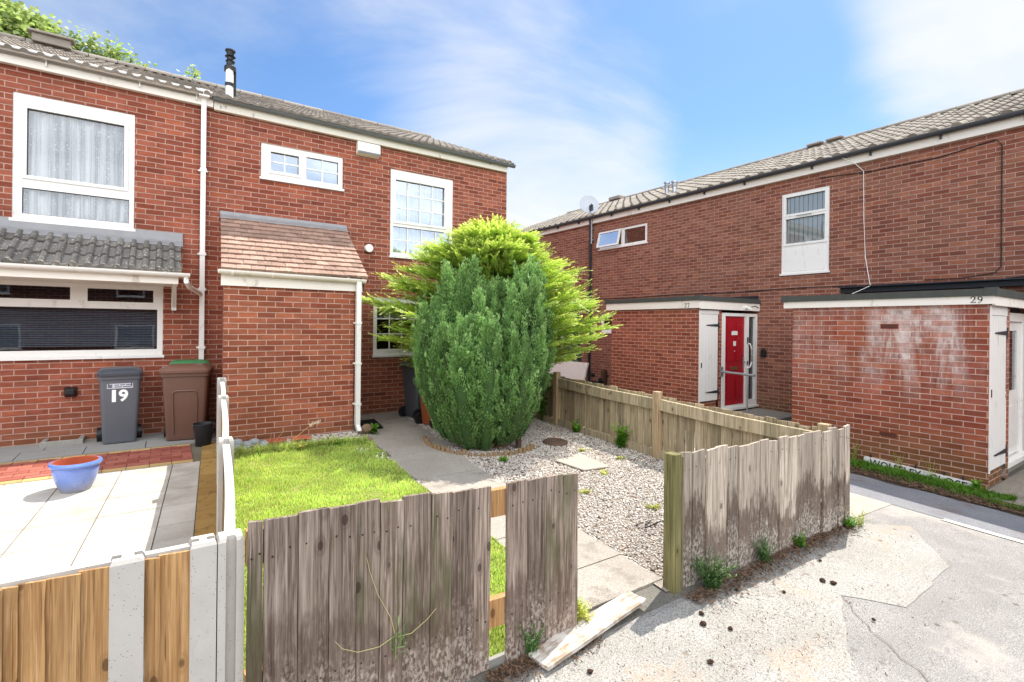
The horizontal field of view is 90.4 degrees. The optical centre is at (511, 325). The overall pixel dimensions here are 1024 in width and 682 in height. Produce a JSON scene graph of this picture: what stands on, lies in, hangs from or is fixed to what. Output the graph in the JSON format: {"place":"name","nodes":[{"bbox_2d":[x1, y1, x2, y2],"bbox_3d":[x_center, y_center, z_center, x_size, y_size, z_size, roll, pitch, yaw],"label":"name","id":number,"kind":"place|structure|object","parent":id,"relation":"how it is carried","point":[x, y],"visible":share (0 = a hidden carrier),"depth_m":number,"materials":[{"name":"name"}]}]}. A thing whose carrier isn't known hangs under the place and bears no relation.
{"place":"outdoors","nodes":[
{"label":"outdoors","id":0,"kind":"place"},
{"bbox_2d":[234,440,588,680],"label":"lawn grass","id":1,"kind":"structure","parent":0,"point":[362,458],"depth_m":5.38,"materials":[{"name":"plant"}]},
{"bbox_2d":[234,434,368,456],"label":"lawn edge grass","id":2,"kind":"structure","parent":1,"relation":"on","point":[258,450],"depth_m":6.58,"materials":[{"name":"plant"}]},
{"bbox_2d":[328,438,346,444],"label":"weed","id":3,"kind":"object","parent":1,"relation":"on","point":[337,443],"visible":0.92,"depth_m":6.84,"materials":[{"name":"green plant"}]},
{"bbox_2d":[353,412,660,610],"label":"path slabs","id":4,"kind":"structure","parent":0,"point":[605,575],"depth_m":5.57,"materials":[{"name":"concrete"}]},
{"bbox_2d":[361,424,372,433],"bbox_3d":[-2.140,1.528,7.533,0.182,0.135,0.138,1,0,-34],"label":"rock","id":5,"kind":"object","parent":4,"relation":"on","point":[365,428],"visible":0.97,"depth_m":7.49,"materials":[{"name":"stone"}]},
{"bbox_2d":[360,419,382,427],"bbox_3d":[-2.279,1.568,8.123,0.300,0.012,0.771,1,0,-26],"label":"door mat","id":6,"kind":"object","parent":4,"relation":"on","point":[368,421],"depth_m":8.19,"materials":[{"name":"rubber"}]},
{"bbox_2d":[369,423,378,433],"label":"weed","id":7,"kind":"object","parent":4,"relation":"on","point":[374,428],"visible":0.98,"depth_m":7.52,"materials":[{"name":"green plant"}]},
{"bbox_2d":[10,0,1023,242],"label":"sky","id":8,"kind":"structure","parent":0,"point":[602,100],"materials":[{"name":"blue"}]},
{"bbox_2d":[145,401,1023,681],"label":"ground","id":9,"kind":"structure","parent":0,"point":[654,594],"depth_m":3.49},
{"bbox_2d":[0,0,81,48],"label":"leafy tree","id":10,"kind":"object","parent":9,"relation":"on","point":[18,19],"visible":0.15,"depth_m":12.55,"materials":[{"name":"green plant"}]},
{"bbox_2d":[0,433,194,461],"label":"house flags","id":11,"kind":"object","parent":9,"relation":"on","point":[22,452],"visible":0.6,"depth_m":6.45},
{"bbox_2d":[39,435,85,447],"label":"drain kerb","id":12,"kind":"structure","parent":11,"relation":"on","point":[48,443],"depth_m":6.58,"materials":[{"name":"concrete"}]},
{"bbox_2d":[96,366,142,443],"bbox_3d":[-5.284,1.067,6.849,0.513,1.012,0.590,1,0,-34],"label":"wheelie bin","id":13,"kind":"object","parent":11,"relation":"on","point":[119,389],"visible":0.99,"depth_m":6.68,"materials":[{"name":"plastic"}]},
{"bbox_2d":[158,363,213,440],"bbox_3d":[-4.541,1.060,7.118,0.597,1.042,0.680,1,0,-25],"label":"wheelie bin","id":14,"kind":"object","parent":11,"relation":"on","point":[186,387],"visible":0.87,"depth_m":6.89,"materials":[{"name":"plastic"}]},
{"bbox_2d":[169,359,209,420],"bbox_3d":[-4.732,1.038,7.455,0.516,1.081,0.354,1,0,-34],"label":"wheelie bin","id":15,"kind":"object","parent":11,"relation":"on","point":[189,361],"visible":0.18,"depth_m":7.35,"materials":[{"name":"plastic"}]},
{"bbox_2d":[0,442,194,462],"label":"kerb strip","id":16,"kind":"object","parent":9,"relation":"on","point":[95,452],"depth_m":6.17,"materials":[{"name":"concrete"}]},
{"bbox_2d":[0,444,201,565],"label":"patio joint bed","id":17,"kind":"object","parent":9,"relation":"on","point":[196,452],"visible":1,"depth_m":5.41,"materials":[{"name":"concrete"}]},
{"bbox_2d":[0,444,189,464],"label":"buff border","id":18,"kind":"object","parent":17,"relation":"on","point":[95,453],"visible":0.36,"depth_m":6.13,"materials":[{"name":"ceramic"}]},
{"bbox_2d":[0,445,192,481],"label":"red brick band","id":19,"kind":"object","parent":17,"relation":"on","point":[21,470],"visible":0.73,"depth_m":5.83,"materials":[{"name":"brick"}]},
{"bbox_2d":[0,459,192,484],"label":"buff border","id":20,"kind":"object","parent":17,"relation":"on","point":[99,471],"visible":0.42,"depth_m":5.56,"materials":[{"name":"ceramic"}]},
{"bbox_2d":[0,461,199,579],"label":"patio flags","id":21,"kind":"object","parent":17,"relation":"on","point":[53,534],"visible":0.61,"depth_m":4.35},
{"bbox_2d":[47,456,102,493],"bbox_3d":[-4.263,1.461,4.969,0.413,0.289,0.413,1,0,-34],"label":"plant pot","id":22,"kind":"object","parent":21,"relation":"on","point":[77,474],"visible":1,"depth_m":4.87,"materials":[{"name":"blue ceramic"}]},
{"bbox_2d":[194,442,216,539],"bbox_3d":[-2.646,1.702,4.418,0.177,0.269,5.478,1,0,-30],"label":"buff edge row","id":23,"kind":"object","parent":17,"relation":"on","point":[206,516],"visible":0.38,"depth_m":4.95,"materials":[{"name":"ceramic"}]},
{"bbox_2d":[192,421,214,446],"bbox_3d":[-4.027,1.418,6.634,0.252,0.290,0.252,1,0,-34],"label":"bucket","id":24,"kind":"object","parent":23,"relation":"on","point":[203,432],"visible":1,"depth_m":6.56,"materials":[{"name":"black plastic"}]},
{"bbox_2d":[0,27,212,446],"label":"brick house","id":25,"kind":"structure","parent":9,"relation":"on","point":[103,172],"depth_m":6.98,"materials":[{"name":"brick"}]},
{"bbox_2d":[9,91,134,231],"bbox_3d":[-5.877,-2.163,6.862,1.295,1.659,0.110,1,0,-34],"label":"window","id":26,"kind":"structure","parent":25,"relation":"in","point":[22,102],"depth_m":6.78,"materials":[{"name":"white plastic"}]},
{"bbox_2d":[0,280,163,360],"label":"window","id":27,"kind":"structure","parent":25,"relation":"in","point":[78,299],"depth_m":6.91,"materials":[{"name":"white plastic"}]},
{"bbox_2d":[0,533,216,681],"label":"panel fence","id":28,"kind":"object","parent":9,"relation":"on","point":[138,615],"visible":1,"depth_m":1.89,"materials":[{"name":"wood"}]},
{"bbox_2d":[64,20,156,68],"bbox_3d":[-11.188,-3.255,14.116,2.428,9.787,1.354,1,0,-34],"label":"leafy tree","id":29,"kind":"object","parent":9,"relation":"on","point":[107,52],"visible":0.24,"depth_m":13.92,"materials":[{"name":"green plant"}]},
{"bbox_2d":[167,64,201,80],"bbox_3d":[-9.893,-3.063,15.063,2.014,9.431,1.069,1,0,-34],"label":"leafy tree","id":30,"kind":"object","parent":9,"relation":"on","point":[196,74],"visible":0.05,"depth_m":15.17,"materials":[{"name":"green plant"}]},
{"bbox_2d":[216,377,244,681],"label":"panel fence","id":31,"kind":"object","parent":9,"relation":"on","point":[230,540],"visible":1,"depth_m":2.12,"materials":[{"name":"concrete"}]},
{"bbox_2d":[234,437,372,454],"bbox_3d":[-2.752,1.602,6.708,1.818,0.079,0.102,1,0,-31],"label":"brick edging","id":32,"kind":"object","parent":9,"relation":"on","point":[370,439],"visible":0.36,"depth_m":6.81,"materials":[{"name":"brick"}]},
{"bbox_2d":[295,441,309,448],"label":"weed","id":33,"kind":"object","parent":32,"relation":"on","point":[300,446],"visible":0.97,"depth_m":6.63,"materials":[{"name":"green plant"}]},
{"bbox_2d":[192,48,515,441],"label":"brick house","id":34,"kind":"structure","parent":9,"relation":"on","point":[314,217],"depth_m":8.02,"materials":[{"name":"brick"}]},
{"bbox_2d":[259,142,343,191],"bbox_3d":[-3.487,-2.630,8.496,1.329,0.588,0.110,1,0,-34],"label":"window","id":35,"kind":"structure","parent":34,"relation":"in","point":[266,149],"depth_m":8.44,"materials":[{"name":"white plastic"}]},
{"bbox_2d":[372,298,417,356],"bbox_3d":[-1.853,0.039,9.635,1.643,1.081,0.110,1,0,-34],"label":"window","id":36,"kind":"structure","parent":34,"relation":"in","point":[376,352],"depth_m":9.33,"materials":[{"name":"white plastic"}]},
{"bbox_2d":[389,169,452,260],"bbox_3d":[-1.715,-2.065,9.714,1.328,1.638,0.110,1,0,-34],"label":"window","id":37,"kind":"structure","parent":34,"relation":"in","point":[396,175],"depth_m":9.69,"materials":[{"name":"white plastic"}]},
{"bbox_2d":[243,473,578,681],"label":"board fence","id":38,"kind":"object","parent":9,"relation":"on","point":[426,554],"visible":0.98,"depth_m":2.47,"materials":[{"name":"wood"}]},
{"bbox_2d":[335,557,435,660],"bbox_3d":[-0.588,1.459,2.401,0.492,0.770,0.113,1,0,-34],"label":"dry weed","id":39,"kind":"object","parent":38,"relation":"attached to","point":[398,636],"visible":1,"depth_m":2.42,"materials":[{"name":"dry plant plant stems"},{"name":"green leaf"}]},
{"bbox_2d":[518,622,547,656],"bbox_3d":[0.126,1.742,2.812,0.173,0.211,0.191,1,0,-26],"label":"weed","id":40,"kind":"object","parent":9,"relation":"on","point":[535,642],"visible":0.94,"depth_m":2.82,"materials":[{"name":"green plant"}]},
{"bbox_2d":[577,599,593,623],"bbox_3d":[0.427,1.764,3.101,0.154,0.168,0.129,1,0,25],"label":"weed","id":41,"kind":"object","parent":9,"relation":"on","point":[581,613],"visible":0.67,"depth_m":3.10,"materials":[{"name":"yellow plant"}]},
{"bbox_2d":[520,181,681,380],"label":"brick house","id":42,"kind":"structure","parent":9,"relation":"on","point":[568,235],"depth_m":16.32,"materials":[{"name":"brick"}]},
{"bbox_2d":[564,314,581,361],"bbox_3d":[1.973,0.631,16.273,0.050,2.000,0.870,1,0,-34],"label":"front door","id":43,"kind":"structure","parent":42,"relation":"in","point":[578,359],"depth_m":16.11,"materials":[{"name":"paint"}]},
{"bbox_2d":[534,372,831,485],"bbox_3d":[1.292,1.328,7.767,0.124,1.168,6.662,1,0,-34],"label":"board fence","id":44,"kind":"object","parent":9,"relation":"on","point":[659,424],"visible":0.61,"depth_m":6.80,"materials":[{"name":"wood"}]},
{"bbox_2d":[588,133,856,420],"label":"brick house","id":45,"kind":"structure","parent":9,"relation":"on","point":[708,233],"depth_m":11.61,"materials":[{"name":"brick"}]},
{"bbox_2d":[579,195,598,243],"bbox_3d":[2.316,-3.231,15.393,0.495,1.509,0.512,1,0,34],"label":"satellite dish","id":46,"kind":"object","parent":45,"relation":"attached to","point":[588,203],"visible":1,"depth_m":15.45,"materials":[{"name":"metal"}]},
{"bbox_2d":[600,314,611,332],"bbox_3d":[2.878,-0.055,14.882,0.110,0.570,0.740,1,0,-34],"label":"window","id":47,"kind":"structure","parent":45,"relation":"in","point":[605,331],"depth_m":14.99,"materials":[{"name":"white plastic"}]},
{"bbox_2d":[596,223,647,250],"bbox_3d":[3.100,-2.512,14.477,0.245,0.559,1.870,1,0,-34],"label":"window","id":48,"kind":"structure","parent":45,"relation":"in","point":[636,234],"depth_m":14.47,"materials":[{"name":"white plastic"}]},
{"bbox_2d":[725,316,745,404],"bbox_3d":[4.696,0.737,10.730,0.734,1.855,0.109,1,0,-34],"label":"front door","id":49,"kind":"structure","parent":45,"relation":"in","point":[734,329],"depth_m":10.74,"materials":[{"name":"red paint"}]},
{"bbox_2d":[720,367,754,413],"bbox_3d":[4.492,1.342,10.142,0.080,0.990,0.721,1,0,-34],"label":"grab rail","id":50,"kind":"object","parent":45,"relation":"attached to","point":[722,371],"visible":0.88,"depth_m":9.96,"materials":[{"name":"metal"}]},
{"bbox_2d":[582,276,1023,299],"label":"black cable","id":51,"kind":"object","parent":45,"relation":"attached to","point":[784,288],"visible":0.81,"depth_m":10.64,"materials":[{"name":"plastic"}]},
{"bbox_2d":[663,424,849,593],"bbox_3d":[2.135,1.431,4.198,2.432,1.042,0.098,1,0,-31],"label":"board fence","id":52,"kind":"object","parent":9,"relation":"on","point":[733,502],"visible":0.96,"depth_m":3.99,"materials":[{"name":"wood"}]},
{"bbox_2d":[694,448,890,517],"bbox_3d":[0.959,1.764,9.277,0.900,0.263,9.800,1,0,-34],"label":"concrete strip","id":53,"kind":"object","parent":9,"relation":"on","point":[858,503],"visible":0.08,"depth_m":5.42,"materials":[{"name":"concrete"}]},
{"bbox_2d":[694,437,1023,540],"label":"tarmac strip","id":54,"kind":"object","parent":9,"relation":"on","point":[974,515],"depth_m":5.53,"materials":[{"name":"asphalt"}]},
{"bbox_2d":[742,436,1023,516],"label":"soil verge","id":55,"kind":"structure","parent":9,"relation":"on","point":[919,488],"depth_m":6.16,"materials":[{"name":"plant"}]},
{"bbox_2d":[850,441,859,458],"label":"weed","id":56,"kind":"object","parent":55,"relation":"on","point":[854,452],"visible":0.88,"depth_m":7.31,"materials":[{"name":"green plant"}]},
{"bbox_2d":[893,453,903,468],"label":"weed","id":57,"kind":"object","parent":55,"relation":"on","point":[897,461],"visible":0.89,"depth_m":6.91,"materials":[{"name":"green plant"}]},
{"bbox_2d":[921,459,936,476],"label":"weed","id":58,"kind":"object","parent":55,"relation":"on","point":[928,469],"visible":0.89,"depth_m":6.60,"materials":[{"name":"green plant"}]},
{"bbox_2d":[850,458,1017,500],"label":"verge grass","id":59,"kind":"structure","parent":55,"relation":"on","point":[947,484],"depth_m":6.38,"materials":[{"name":"plant"}]},
{"bbox_2d":[971,479,982,488],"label":"weed","id":60,"kind":"object","parent":55,"relation":"on","point":[975,484],"visible":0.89,"depth_m":6.22,"materials":[{"name":"green plant"}]},
{"bbox_2d":[984,495,1023,512],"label":"verge tufts","id":61,"kind":"object","parent":55,"relation":"on","point":[1014,505],"visible":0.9,"depth_m":5.67,"materials":[{"name":"green plant"}]},
{"bbox_2d":[765,88,1023,489],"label":"brick house","id":62,"kind":"structure","parent":9,"relation":"on","point":[916,370],"depth_m":7.97,"materials":[{"name":"brick"}]},
{"bbox_2d":[779,185,829,275],"bbox_3d":[5.983,-1.904,10.380,0.110,1.713,0.976,1,0,-34],"label":"window","id":63,"kind":"structure","parent":62,"relation":"in","point":[809,257],"depth_m":10.36,"materials":[{"name":"white plastic"}]},
{"bbox_2d":[824,156,870,293],"bbox_3d":[6.215,-1.895,9.184,0.677,2.790,1.291,1,0,14],"label":"white cable","id":64,"kind":"object","parent":62,"relation":"hanging from","point":[863,219],"visible":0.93,"depth_m":9.47,"materials":[{"name":"plastic"}]},
{"bbox_2d":[821,139,1002,279],"bbox_3d":[6.870,-1.853,9.011,0.026,2.164,2.679,1,0,-34],"label":"drop cable","id":65,"kind":"object","parent":62,"relation":"attached to","point":[1001,197],"visible":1,"depth_m":8.09,"materials":[{"name":"black plastic"}]},
{"bbox_2d":[864,454,971,485],"bbox_3d":[5.410,1.974,6.815,0.026,0.275,1.215,1,0,-34],"label":"street sign","id":66,"kind":"object","parent":62,"relation":"attached to","point":[904,467],"visible":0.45,"depth_m":6.81,"materials":[{"name":"white plastic"}]},
{"bbox_2d":[1005,322,1019,455],"bbox_3d":[7.035,0.886,7.190,0.900,1.875,0.062,1,0,-34],"label":"front door","id":67,"kind":"structure","parent":62,"relation":"in","point":[1014,341],"depth_m":7.29,"materials":[{"name":"white plastic"}]},
{"bbox_2d":[988,469,1023,505],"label":"concrete apron","id":68,"kind":"object","parent":9,"relation":"on","point":[1013,484],"visible":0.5,"depth_m":6.34,"materials":[{"name":"concrete"}]},
{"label":"border gravel bed","id":69,"kind":"structure","parent":9,"relation":"on","visible":0},
{"bbox_2d":[249,438,259,444],"bbox_3d":[-3.410,1.539,6.718,0.136,0.085,0.114,1,0,-16],"label":"cobble","id":70,"kind":"object","parent":69,"relation":"on","point":[254,440],"visible":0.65,"depth_m":6.69,"materials":[{"name":"stone"}]},
{"bbox_2d":[259,440,267,446],"bbox_3d":[-3.232,1.546,6.620,0.126,0.094,0.150,1,0,5],"label":"cobble","id":71,"kind":"object","parent":69,"relation":"on","point":[263,442],"visible":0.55,"depth_m":6.58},
{"bbox_2d":[269,420,318,442],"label":"dry grass","id":72,"kind":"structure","parent":69,"relation":"on","point":[317,422],"depth_m":6.94,"materials":[{"name":"plant"}]},
{"bbox_2d":[241,430,361,449],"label":"border gravel","id":73,"kind":"structure","parent":69,"relation":"on","point":[351,433],"depth_m":7.22,"materials":[{"name":"gravel"}]},
{"bbox_2d":[234,439,242,444],"bbox_3d":[-3.567,1.528,6.600,0.138,0.103,0.165,1,0,20],"label":"cobble","id":74,"kind":"object","parent":73,"relation":"on","point":[239,441],"visible":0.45,"depth_m":6.56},
{"bbox_2d":[241,441,252,445],"bbox_3d":[-3.424,1.539,6.565,0.120,0.089,0.143,1,0,-37],"label":"cobble","id":75,"kind":"object","parent":73,"relation":"on","point":[248,443],"visible":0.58,"depth_m":6.53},
{"bbox_2d":[266,438,286,443],"bbox_3d":[-3.137,1.532,6.748,0.280,0.030,0.277,1,0,-34],"label":"pot saucer","id":76,"kind":"object","parent":73,"relation":"on","point":[278,440],"visible":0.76,"depth_m":6.77,"materials":[{"name":"ceramic"}]},
{"bbox_2d":[290,435,311,440],"bbox_3d":[-2.871,1.525,6.917,0.250,0.049,0.160,1,0,-34],"label":"roof tile","id":77,"kind":"object","parent":73,"relation":"on","point":[299,437],"visible":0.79,"depth_m":6.90,"materials":[{"name":"ceramic"}]},
{"bbox_2d":[406,416,820,591],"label":"gravel","id":78,"kind":"structure","parent":0,"point":[577,440],"depth_m":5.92,"materials":[{"name":"gravel"}]},
{"bbox_2d":[398,361,420,418],"bbox_3d":[-1.609,1.115,8.892,0.636,0.992,0.516,1,0,-44],"label":"wheelie bin","id":79,"kind":"object","parent":78,"relation":"on","point":[411,407],"visible":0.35,"depth_m":8.73,"materials":[{"name":"plastic"}]},
{"bbox_2d":[414,376,435,428],"bbox_3d":[-1.221,1.203,8.238,0.593,0.833,0.500,1,0,-42],"label":"wheelie bin","id":80,"kind":"object","parent":78,"relation":"on","point":[422,417],"visible":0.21,"depth_m":8.19,"materials":[{"name":"plastic"}]},
{"bbox_2d":[423,435,534,456],"bbox_3d":[-0.526,1.659,6.884,1.623,0.167,0.638,1,0,9],"label":"log edging","id":81,"kind":"object","parent":78,"relation":"on","point":[529,447],"visible":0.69,"depth_m":6.72,"materials":[{"name":"wood"}]},
{"bbox_2d":[409,253,557,449],"bbox_3d":[-0.412,0.361,7.150,2.082,2.784,1.676,1,0,-7],"label":"conifer","id":82,"kind":"object","parent":78,"relation":"on","point":[482,375],"visible":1,"depth_m":6.66,"materials":[{"name":"green plant"}]},
{"bbox_2d":[354,214,622,368],"bbox_3d":[-0.271,-0.021,8.297,4.287,3.542,3.802,1,0,-34],"label":"conifer","id":83,"kind":"object","parent":78,"relation":"on","point":[492,245],"visible":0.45,"depth_m":7.81,"materials":[{"name":"green plant"}]},
{"bbox_2d":[498,456,509,461],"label":"weed","id":84,"kind":"object","parent":78,"relation":"on","point":[504,459],"visible":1,"depth_m":6.40,"materials":[{"name":"green plant"}]},
{"bbox_2d":[538,370,552,420],"bbox_3d":[0.545,1.174,8.806,0.376,0.961,0.306,1,0,14],"label":"weed","id":85,"kind":"object","parent":78,"relation":"on","point":[543,404],"visible":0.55,"depth_m":8.79,"materials":[{"name":"green plant"}]},
{"bbox_2d":[543,438,567,446],"bbox_3d":[0.626,1.684,7.375,0.400,0.065,0.390,1,0,-34],"label":"tree stump","id":86,"kind":"object","parent":78,"relation":"on","point":[557,442],"visible":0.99,"depth_m":7.26,"materials":[{"name":"wood"}]},
{"bbox_2d":[571,418,581,432],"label":"weed","id":87,"kind":"object","parent":78,"relation":"on","point":[576,428],"visible":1,"depth_m":8.00,"materials":[{"name":"green plant"}]},
{"bbox_2d":[555,454,609,470],"bbox_3d":[0.878,1.727,6.397,0.489,0.044,0.578,1,0,-34],"label":"paving slab","id":88,"kind":"object","parent":78,"relation":"on","point":[582,462],"depth_m":6.36,"materials":[{"name":"concrete"}]},
{"bbox_2d":[578,488,592,494],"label":"weed","id":89,"kind":"object","parent":78,"relation":"on","point":[585,491],"visible":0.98,"depth_m":5.37,"materials":[{"name":"yellow plant"}]},
{"bbox_2d":[599,469,607,474],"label":"weed","id":90,"kind":"object","parent":78,"relation":"on","point":[603,472],"visible":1,"depth_m":6.03,"materials":[{"name":"green plant"}]},
{"bbox_2d":[610,422,632,447],"bbox_3d":[1.544,1.565,7.203,0.305,0.357,0.225,1,0,-34],"label":"weed","id":91,"kind":"object","parent":78,"relation":"on","point":[620,441],"visible":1,"depth_m":7.21,"materials":[{"name":"green plant"}]},
{"bbox_2d":[635,519,660,528],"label":"dead twigs","id":92,"kind":"object","parent":78,"relation":"on","point":[649,522],"visible":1,"depth_m":4.60,"materials":[{"name":"black plant"}]},
{"bbox_2d":[643,502,659,510],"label":"weed","id":93,"kind":"object","parent":78,"relation":"on","point":[656,507],"visible":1,"depth_m":5.02,"materials":[{"name":"yellow plant"}]},
{"bbox_2d":[502,505,1023,681],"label":"tarmac path","id":94,"kind":"structure","parent":0,"point":[979,618],"depth_m":3.33,"materials":[{"name":"asphalt"}]},
{"bbox_2d":[514,523,948,681],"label":"concrete patch","id":95,"kind":"object","parent":94,"relation":"on","point":[880,550],"visible":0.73,"depth_m":3.20,"materials":[{"name":"concrete"}]},
{"bbox_2d":[485,635,613,681],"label":"plank litter","id":96,"kind":"object","parent":95,"relation":"on","point":[520,661],"visible":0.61,"depth_m":2.71,"materials":[{"name":"plant"}]},
{"bbox_2d":[528,590,647,670],"bbox_3d":[0.492,1.815,3.071,0.944,0.054,0.162,1,0,-42],"label":"fallen plank","id":97,"kind":"object","parent":95,"relation":"on","point":[554,651],"visible":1,"depth_m":3.00,"materials":[{"name":"wood"}]},
{"bbox_2d":[683,524,872,611],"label":"fence litter","id":98,"kind":"object","parent":95,"relation":"on","point":[817,538],"visible":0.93,"depth_m":3.90,"materials":[{"name":"brown plant"}]},
{"bbox_2d":[685,548,740,590],"bbox_3d":[1.419,1.736,3.598,0.383,0.258,0.352,1,0,21],"label":"weed","id":99,"kind":"object","parent":98,"relation":"on","point":[713,579],"visible":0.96,"depth_m":3.58,"materials":[{"name":"green plant"}]},
{"bbox_2d":[751,534,778,563],"bbox_3d":[1.988,1.765,4.025,0.229,0.212,0.267,1,0,32],"label":"weed","id":100,"kind":"object","parent":98,"relation":"on","point":[764,553],"visible":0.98,"depth_m":4.01,"materials":[{"name":"green plant"}]},
{"bbox_2d":[793,531,806,548],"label":"weed","id":101,"kind":"object","parent":98,"relation":"on","point":[802,543],"visible":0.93,"depth_m":4.28,"materials":[{"name":"green plant"}]},
{"bbox_2d":[841,515,863,527],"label":"weed","id":102,"kind":"object","parent":95,"relation":"on","point":[848,522],"visible":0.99,"depth_m":4.71,"materials":[{"name":"green plant"}]},
{"bbox_2d":[850,508,872,526],"bbox_3d":[3.289,1.807,4.778,0.190,0.161,0.188,1,0,11],"label":"weed","id":103,"kind":"object","parent":95,"relation":"on","point":[862,516],"visible":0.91,"depth_m":4.78,"materials":[{"name":"green plant"}]},
{"bbox_2d":[471,536,1003,681],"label":"debris","id":104,"kind":"object","parent":94,"relation":"on","point":[758,631],"visible":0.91,"depth_m":3.09,"materials":[{"name":"brown plant"}]},
{"bbox_2d":[840,594,928,681],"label":"tarmac crack","id":105,"kind":"object","parent":94,"relation":"on","point":[882,639],"visible":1,"depth_m":3.08,"materials":[{"name":"asphalt"}]},
{"bbox_2d":[943,519,1023,542],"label":"edging line","id":106,"kind":"object","parent":94,"relation":"on","point":[989,532],"visible":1,"depth_m":4.85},
{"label":"terrace yard","id":107,"kind":"structure","parent":0,"visible":0},
{"bbox_2d":[549,361,588,379],"bbox_3d":[1.437,1.435,14.851,0.185,0.820,2.140,1,0,-34],"label":"plastic sheet","id":108,"kind":"object","parent":107,"relation":"on","point":[571,369],"visible":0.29,"depth_m":14.46,"materials":[{"name":"plastic"}]},
{"bbox_2d":[587,373,608,383],"bbox_3d":[2.262,1.539,13.686,0.458,0.524,0.683,1,0,-34],"label":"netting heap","id":109,"kind":"object","parent":107,"relation":"on","point":[600,380],"visible":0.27,"depth_m":13.62,"materials":[{"name":"black"}]},
{"bbox_2d":[601,370,607,385],"bbox_3d":[2.453,1.501,13.523,0.140,0.650,0.140,1,0,-34],"label":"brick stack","id":110,"kind":"object","parent":107,"relation":"on","point":[604,375],"visible":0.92,"depth_m":13.47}
]}

